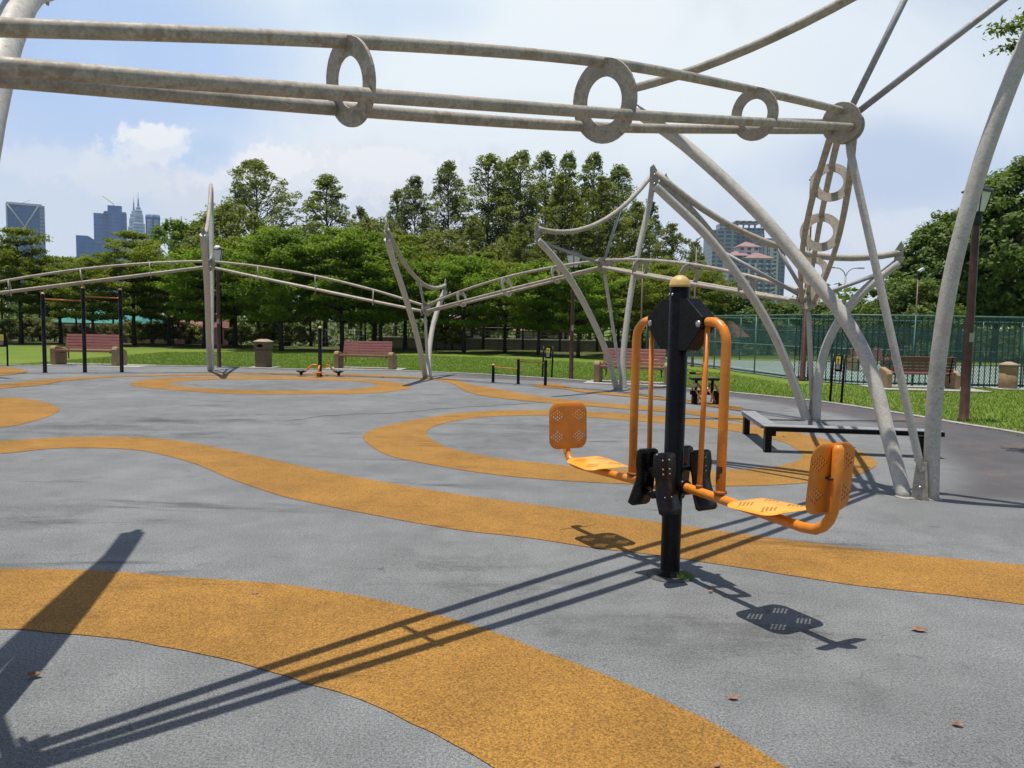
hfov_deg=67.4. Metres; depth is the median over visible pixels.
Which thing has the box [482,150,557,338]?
tall tree
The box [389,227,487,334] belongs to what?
broad tree
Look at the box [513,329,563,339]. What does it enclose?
house
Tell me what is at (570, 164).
tall tree
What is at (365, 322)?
layered tree
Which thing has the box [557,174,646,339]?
tall tree
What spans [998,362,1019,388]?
litter bin
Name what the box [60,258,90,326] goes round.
layered tree
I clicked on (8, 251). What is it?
layered tree
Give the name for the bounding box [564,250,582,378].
street lamp
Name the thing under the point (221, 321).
layered tree
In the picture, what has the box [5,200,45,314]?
office tower
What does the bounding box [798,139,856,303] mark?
truss beam
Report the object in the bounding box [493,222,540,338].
tall tree
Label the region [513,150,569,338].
tall tree
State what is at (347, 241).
layered tree
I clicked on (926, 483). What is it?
steel mast
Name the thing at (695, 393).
pedal machine
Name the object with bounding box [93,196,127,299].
office tower
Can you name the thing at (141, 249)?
layered tree
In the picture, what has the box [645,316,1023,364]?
screen fence
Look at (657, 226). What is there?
tall tree
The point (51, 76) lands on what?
truss beam
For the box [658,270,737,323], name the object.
layered tree
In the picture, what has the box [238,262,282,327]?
layered tree
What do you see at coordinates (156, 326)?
shrub
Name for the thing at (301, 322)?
broad tree
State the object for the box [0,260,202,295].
truss beam
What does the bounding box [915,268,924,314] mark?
floodlight pole
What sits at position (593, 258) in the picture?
layered tree
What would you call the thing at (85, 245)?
office block
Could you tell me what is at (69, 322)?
house
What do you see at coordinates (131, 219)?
spired tower
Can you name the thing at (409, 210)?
tall tree
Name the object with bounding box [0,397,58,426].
ground marking
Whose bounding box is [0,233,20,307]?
layered tree
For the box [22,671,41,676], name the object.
dry leaf
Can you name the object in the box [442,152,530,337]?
tall tree
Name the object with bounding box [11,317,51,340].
shrub
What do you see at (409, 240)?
layered tree
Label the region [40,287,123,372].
chin up bar
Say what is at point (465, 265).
layered tree
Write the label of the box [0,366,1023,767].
plaza
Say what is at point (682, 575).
grass tuft
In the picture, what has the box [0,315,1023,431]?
ground
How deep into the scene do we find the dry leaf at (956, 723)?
3.12 m
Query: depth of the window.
73.90 m
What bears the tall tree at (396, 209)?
on the ground at (29, 352)
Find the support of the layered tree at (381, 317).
on the ground at (29, 352)
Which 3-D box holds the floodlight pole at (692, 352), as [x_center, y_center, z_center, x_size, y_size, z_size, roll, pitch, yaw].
[7.375,-3.288,30.806,0.236,5.207,0.200,1,5,0]
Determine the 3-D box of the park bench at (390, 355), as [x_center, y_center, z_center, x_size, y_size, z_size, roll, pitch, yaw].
[-4.862,-0.970,25.541,2.000,0.892,0.642,2,5,6]
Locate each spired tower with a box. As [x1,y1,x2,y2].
[127,197,134,262]
[131,199,145,297]
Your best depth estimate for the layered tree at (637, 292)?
39.98 m
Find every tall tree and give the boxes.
[193,158,324,330]
[287,173,365,345]
[343,205,370,343]
[383,188,409,336]
[390,174,441,336]
[416,160,484,315]
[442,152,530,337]
[448,213,499,337]
[472,159,541,254]
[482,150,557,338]
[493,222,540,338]
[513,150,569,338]
[517,171,600,339]
[534,150,604,339]
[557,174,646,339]
[568,151,620,339]
[569,164,668,339]
[611,201,663,340]
[620,199,673,261]
[647,223,700,270]
[687,240,711,277]
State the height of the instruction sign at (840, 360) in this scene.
1.081 m
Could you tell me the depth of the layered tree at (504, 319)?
41.59 m
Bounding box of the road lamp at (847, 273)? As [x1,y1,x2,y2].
[832,267,864,294]
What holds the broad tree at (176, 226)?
on the ground at (29, 352)
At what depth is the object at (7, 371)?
21.41 m
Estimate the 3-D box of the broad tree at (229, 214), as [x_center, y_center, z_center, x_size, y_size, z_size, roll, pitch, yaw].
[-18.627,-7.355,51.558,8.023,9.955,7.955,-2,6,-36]
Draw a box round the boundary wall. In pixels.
[377,325,645,351]
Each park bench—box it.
[50,334,126,365]
[334,341,396,368]
[593,348,666,384]
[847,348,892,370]
[879,356,960,388]
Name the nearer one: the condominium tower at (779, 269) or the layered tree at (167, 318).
the layered tree at (167, 318)
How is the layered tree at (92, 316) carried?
on the ground at (29, 352)
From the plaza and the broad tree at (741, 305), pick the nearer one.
the plaza
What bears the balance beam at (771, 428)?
on the plaza
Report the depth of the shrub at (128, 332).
46.87 m
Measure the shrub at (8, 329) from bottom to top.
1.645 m
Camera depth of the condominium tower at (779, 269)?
654.83 m
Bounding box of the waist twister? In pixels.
[296,326,343,376]
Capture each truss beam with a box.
[0,17,854,143]
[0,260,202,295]
[209,260,421,311]
[424,260,598,312]
[600,258,798,302]
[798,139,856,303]
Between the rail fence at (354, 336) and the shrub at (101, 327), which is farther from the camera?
the rail fence at (354, 336)
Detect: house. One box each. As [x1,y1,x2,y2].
[55,309,166,343]
[171,315,228,344]
[435,316,479,337]
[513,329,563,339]
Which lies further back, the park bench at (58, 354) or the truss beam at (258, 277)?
the park bench at (58, 354)
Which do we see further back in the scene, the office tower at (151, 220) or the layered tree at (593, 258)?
the office tower at (151, 220)
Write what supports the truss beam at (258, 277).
attached to the steel mast at (390, 242)
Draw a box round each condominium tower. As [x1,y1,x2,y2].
[703,221,764,304]
[722,242,774,304]
[764,238,784,303]
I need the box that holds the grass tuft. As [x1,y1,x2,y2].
[675,569,693,580]
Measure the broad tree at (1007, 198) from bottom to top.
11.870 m
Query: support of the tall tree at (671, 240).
on the ground at (29, 352)
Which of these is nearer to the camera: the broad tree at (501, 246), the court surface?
the court surface
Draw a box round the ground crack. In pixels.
[294,403,526,419]
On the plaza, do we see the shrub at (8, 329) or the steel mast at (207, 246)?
the steel mast at (207, 246)
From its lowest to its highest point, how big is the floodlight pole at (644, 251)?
4.957 m
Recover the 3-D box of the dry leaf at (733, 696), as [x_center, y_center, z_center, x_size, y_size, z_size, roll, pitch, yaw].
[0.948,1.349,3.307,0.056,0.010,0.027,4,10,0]
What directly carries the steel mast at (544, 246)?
on the plaza
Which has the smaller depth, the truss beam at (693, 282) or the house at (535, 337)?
the truss beam at (693, 282)
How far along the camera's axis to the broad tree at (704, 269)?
53.04 m
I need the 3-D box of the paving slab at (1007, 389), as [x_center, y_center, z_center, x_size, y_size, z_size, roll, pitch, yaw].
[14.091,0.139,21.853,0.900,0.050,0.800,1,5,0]
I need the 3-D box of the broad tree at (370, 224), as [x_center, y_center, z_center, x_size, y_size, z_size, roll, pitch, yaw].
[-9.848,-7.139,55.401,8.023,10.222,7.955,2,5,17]
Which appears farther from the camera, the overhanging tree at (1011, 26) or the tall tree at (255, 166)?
the tall tree at (255, 166)
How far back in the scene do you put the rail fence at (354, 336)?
48.91 m
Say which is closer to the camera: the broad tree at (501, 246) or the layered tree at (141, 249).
the layered tree at (141, 249)
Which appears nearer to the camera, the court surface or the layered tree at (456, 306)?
the court surface
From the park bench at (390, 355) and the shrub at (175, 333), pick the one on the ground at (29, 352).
the shrub at (175, 333)
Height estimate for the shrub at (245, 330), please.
1.480 m
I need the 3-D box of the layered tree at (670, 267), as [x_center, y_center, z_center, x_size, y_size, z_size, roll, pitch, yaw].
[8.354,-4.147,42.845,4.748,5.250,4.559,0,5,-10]
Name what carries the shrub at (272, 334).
on the ground at (29, 352)
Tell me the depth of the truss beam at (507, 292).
19.78 m
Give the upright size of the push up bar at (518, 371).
0.702 m
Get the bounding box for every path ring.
[130,376,410,393]
[363,410,876,485]
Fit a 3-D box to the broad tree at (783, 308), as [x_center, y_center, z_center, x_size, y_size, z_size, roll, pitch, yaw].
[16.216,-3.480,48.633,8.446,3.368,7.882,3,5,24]
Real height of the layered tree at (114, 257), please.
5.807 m
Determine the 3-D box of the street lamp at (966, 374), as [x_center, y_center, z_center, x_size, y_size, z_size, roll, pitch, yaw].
[8.262,-1.437,13.823,0.384,4.235,0.384,-1,5,-29]
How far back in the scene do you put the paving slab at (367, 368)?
25.61 m
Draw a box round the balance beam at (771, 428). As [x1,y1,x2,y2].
[742,411,944,460]
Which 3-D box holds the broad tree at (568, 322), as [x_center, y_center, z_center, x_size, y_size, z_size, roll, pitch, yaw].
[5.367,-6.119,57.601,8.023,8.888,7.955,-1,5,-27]
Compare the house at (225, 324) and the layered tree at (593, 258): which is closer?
the layered tree at (593, 258)
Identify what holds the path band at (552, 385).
on the plaza
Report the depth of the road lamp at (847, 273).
91.12 m
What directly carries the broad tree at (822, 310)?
on the ground at (29, 352)
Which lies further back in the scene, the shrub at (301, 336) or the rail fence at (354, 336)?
the rail fence at (354, 336)
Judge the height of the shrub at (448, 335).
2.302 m
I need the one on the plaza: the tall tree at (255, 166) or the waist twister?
the waist twister
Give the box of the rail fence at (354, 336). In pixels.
[32,323,368,345]
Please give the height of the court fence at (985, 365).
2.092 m
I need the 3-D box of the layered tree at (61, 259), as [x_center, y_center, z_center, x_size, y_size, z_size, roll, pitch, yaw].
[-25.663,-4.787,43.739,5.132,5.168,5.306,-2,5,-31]
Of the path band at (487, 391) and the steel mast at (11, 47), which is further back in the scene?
the path band at (487, 391)
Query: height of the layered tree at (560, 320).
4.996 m
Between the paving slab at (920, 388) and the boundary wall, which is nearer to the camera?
the paving slab at (920, 388)
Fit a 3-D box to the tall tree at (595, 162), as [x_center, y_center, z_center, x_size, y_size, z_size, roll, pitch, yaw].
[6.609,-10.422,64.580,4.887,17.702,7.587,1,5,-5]
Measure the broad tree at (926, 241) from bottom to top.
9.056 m
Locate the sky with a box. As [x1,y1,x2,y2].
[0,0,1023,328]
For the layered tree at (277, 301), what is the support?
on the ground at (29, 352)
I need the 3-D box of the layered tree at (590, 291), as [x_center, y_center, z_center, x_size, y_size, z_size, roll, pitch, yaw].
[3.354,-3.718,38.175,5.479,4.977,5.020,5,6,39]
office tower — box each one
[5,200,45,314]
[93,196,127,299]
[145,214,160,315]
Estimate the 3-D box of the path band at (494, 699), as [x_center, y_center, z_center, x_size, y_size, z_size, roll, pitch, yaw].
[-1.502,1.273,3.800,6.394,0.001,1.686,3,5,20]
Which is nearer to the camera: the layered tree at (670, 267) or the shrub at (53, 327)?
the layered tree at (670, 267)
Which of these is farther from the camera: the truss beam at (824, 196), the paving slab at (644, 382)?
the paving slab at (644, 382)
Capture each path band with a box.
[0,373,753,423]
[0,437,1023,603]
[0,568,785,767]
[532,383,741,410]
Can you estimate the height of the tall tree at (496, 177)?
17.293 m
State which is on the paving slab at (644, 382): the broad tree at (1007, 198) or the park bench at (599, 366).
the park bench at (599, 366)
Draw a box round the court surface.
[659,359,1023,387]
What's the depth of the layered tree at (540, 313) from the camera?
38.56 m
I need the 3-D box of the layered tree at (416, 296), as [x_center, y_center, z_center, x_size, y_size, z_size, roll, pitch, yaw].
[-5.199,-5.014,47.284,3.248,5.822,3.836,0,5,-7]
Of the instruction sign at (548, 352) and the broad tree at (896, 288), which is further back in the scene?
the broad tree at (896, 288)
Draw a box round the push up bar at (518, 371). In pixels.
[491,358,546,385]
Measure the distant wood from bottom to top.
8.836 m
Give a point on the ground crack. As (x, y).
(423, 410)
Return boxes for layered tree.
[0,226,72,343]
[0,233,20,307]
[0,255,25,330]
[11,254,103,343]
[21,260,60,340]
[33,258,141,333]
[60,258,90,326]
[78,229,180,345]
[87,252,130,340]
[121,249,170,342]
[122,263,202,344]
[136,244,258,347]
[168,248,200,343]
[184,235,284,346]
[200,224,348,350]
[201,276,241,344]
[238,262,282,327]
[263,225,417,350]
[283,258,335,345]
[311,241,428,346]
[346,281,375,340]
[359,233,460,348]
[407,256,441,332]
[412,253,520,352]
[428,271,469,348]
[457,261,542,352]
[466,251,509,348]
[491,257,584,354]
[508,291,530,349]
[526,258,629,356]
[549,286,575,350]
[583,261,669,351]
[586,257,618,350]
[621,263,706,329]
[621,264,664,348]
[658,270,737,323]
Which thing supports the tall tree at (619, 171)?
on the ground at (29, 352)
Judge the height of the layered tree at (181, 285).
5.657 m
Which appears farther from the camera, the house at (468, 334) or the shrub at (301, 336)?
the house at (468, 334)
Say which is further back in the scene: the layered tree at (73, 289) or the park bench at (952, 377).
the layered tree at (73, 289)
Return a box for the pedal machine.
[689,372,719,403]
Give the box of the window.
[191,339,201,343]
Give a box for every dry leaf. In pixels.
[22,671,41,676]
[726,695,738,698]
[909,626,926,630]
[948,721,963,724]
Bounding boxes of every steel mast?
[0,0,53,159]
[200,183,214,370]
[384,224,446,377]
[534,175,653,389]
[636,0,1023,500]
[650,164,903,421]
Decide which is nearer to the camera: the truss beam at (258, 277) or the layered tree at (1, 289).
the truss beam at (258, 277)
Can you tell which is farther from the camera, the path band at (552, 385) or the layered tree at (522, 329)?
the layered tree at (522, 329)
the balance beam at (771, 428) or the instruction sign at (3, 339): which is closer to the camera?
the balance beam at (771, 428)
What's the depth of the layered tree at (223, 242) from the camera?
42.29 m
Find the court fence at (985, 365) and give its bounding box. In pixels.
[658,314,1023,387]
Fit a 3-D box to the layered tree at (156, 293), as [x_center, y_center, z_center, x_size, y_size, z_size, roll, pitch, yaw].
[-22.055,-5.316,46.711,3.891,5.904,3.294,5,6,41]
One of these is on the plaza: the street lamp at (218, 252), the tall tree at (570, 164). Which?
the street lamp at (218, 252)
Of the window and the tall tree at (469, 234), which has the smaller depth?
the tall tree at (469, 234)
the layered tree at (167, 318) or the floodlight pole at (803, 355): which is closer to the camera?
the floodlight pole at (803, 355)
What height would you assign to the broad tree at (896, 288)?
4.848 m
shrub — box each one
[0,316,30,340]
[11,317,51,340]
[36,319,69,341]
[66,324,95,336]
[95,322,118,340]
[113,319,145,342]
[136,319,173,343]
[155,320,194,343]
[177,322,202,343]
[223,323,256,345]
[250,320,293,345]
[285,324,315,345]
[420,316,469,348]
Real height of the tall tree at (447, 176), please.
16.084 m
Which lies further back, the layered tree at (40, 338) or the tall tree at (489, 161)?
the tall tree at (489, 161)
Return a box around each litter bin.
[253,339,273,366]
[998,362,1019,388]
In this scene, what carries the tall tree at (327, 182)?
on the ground at (29, 352)
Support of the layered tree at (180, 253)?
on the ground at (29, 352)
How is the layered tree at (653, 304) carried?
on the ground at (29, 352)
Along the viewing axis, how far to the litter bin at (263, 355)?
25.12 m
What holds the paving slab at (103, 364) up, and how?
on the ground at (29, 352)
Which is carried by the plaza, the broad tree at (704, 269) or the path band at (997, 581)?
the path band at (997, 581)
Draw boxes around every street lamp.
[214,245,224,367]
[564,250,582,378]
[957,185,995,421]
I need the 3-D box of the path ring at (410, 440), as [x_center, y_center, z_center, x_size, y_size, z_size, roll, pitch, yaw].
[1.256,0.754,10.962,6.677,0.001,6.512,1,5,0]
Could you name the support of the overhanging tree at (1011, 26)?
on the ground at (29, 352)
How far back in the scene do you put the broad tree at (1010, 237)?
45.45 m
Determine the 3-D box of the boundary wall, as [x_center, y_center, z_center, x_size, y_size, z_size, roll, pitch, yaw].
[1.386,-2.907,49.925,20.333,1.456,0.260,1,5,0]
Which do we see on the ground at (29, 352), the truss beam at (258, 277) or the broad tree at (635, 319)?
the broad tree at (635, 319)
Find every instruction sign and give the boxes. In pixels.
[0,333,8,365]
[542,346,553,377]
[829,354,845,402]
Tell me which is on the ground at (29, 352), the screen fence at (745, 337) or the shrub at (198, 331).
the shrub at (198, 331)
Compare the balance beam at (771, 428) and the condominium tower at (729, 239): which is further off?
the condominium tower at (729, 239)
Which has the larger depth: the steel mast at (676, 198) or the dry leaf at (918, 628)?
the steel mast at (676, 198)
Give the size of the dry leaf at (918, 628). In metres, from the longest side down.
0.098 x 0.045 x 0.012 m
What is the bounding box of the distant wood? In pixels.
[0,276,1022,346]
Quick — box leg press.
[549,275,854,582]
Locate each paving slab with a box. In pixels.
[47,363,144,366]
[323,367,404,369]
[584,379,665,385]
[859,385,991,392]
[984,387,1023,390]
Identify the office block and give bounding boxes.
[76,235,114,291]
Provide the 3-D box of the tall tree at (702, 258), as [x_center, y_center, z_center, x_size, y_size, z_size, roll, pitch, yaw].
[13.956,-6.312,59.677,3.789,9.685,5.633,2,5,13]
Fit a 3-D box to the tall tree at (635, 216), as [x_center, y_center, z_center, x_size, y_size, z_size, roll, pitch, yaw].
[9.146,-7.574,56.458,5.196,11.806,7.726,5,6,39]
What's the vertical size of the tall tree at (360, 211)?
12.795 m
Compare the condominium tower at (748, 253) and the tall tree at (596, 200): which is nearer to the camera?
the tall tree at (596, 200)
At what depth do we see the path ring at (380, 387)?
18.18 m
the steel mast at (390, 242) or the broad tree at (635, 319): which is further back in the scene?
the broad tree at (635, 319)
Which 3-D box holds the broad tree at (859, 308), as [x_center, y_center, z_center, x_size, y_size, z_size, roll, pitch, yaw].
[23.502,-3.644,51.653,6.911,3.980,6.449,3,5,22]
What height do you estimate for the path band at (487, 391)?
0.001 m
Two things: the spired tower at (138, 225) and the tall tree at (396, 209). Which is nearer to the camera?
the tall tree at (396, 209)
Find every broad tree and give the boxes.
[135,217,225,343]
[175,197,285,344]
[245,233,343,345]
[325,212,420,346]
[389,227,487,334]
[460,236,548,338]
[537,245,615,339]
[605,257,714,328]
[679,259,742,318]
[690,290,790,323]
[723,302,829,325]
[745,301,862,325]
[823,300,881,325]
[844,275,965,327]
[873,207,1023,325]
[921,206,1023,328]
[935,154,1023,327]
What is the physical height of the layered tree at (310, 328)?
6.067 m
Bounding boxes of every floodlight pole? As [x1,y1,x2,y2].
[640,249,647,355]
[690,236,701,366]
[798,176,811,380]
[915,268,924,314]
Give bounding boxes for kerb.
[0,365,1023,434]
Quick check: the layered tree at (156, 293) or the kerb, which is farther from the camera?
the layered tree at (156, 293)
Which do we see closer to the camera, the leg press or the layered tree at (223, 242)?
the leg press
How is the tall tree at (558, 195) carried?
on the ground at (29, 352)
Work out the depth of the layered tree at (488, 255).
46.28 m
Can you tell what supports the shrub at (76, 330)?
on the ground at (29, 352)
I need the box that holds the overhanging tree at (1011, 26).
[976,7,1023,56]
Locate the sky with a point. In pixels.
(916, 149)

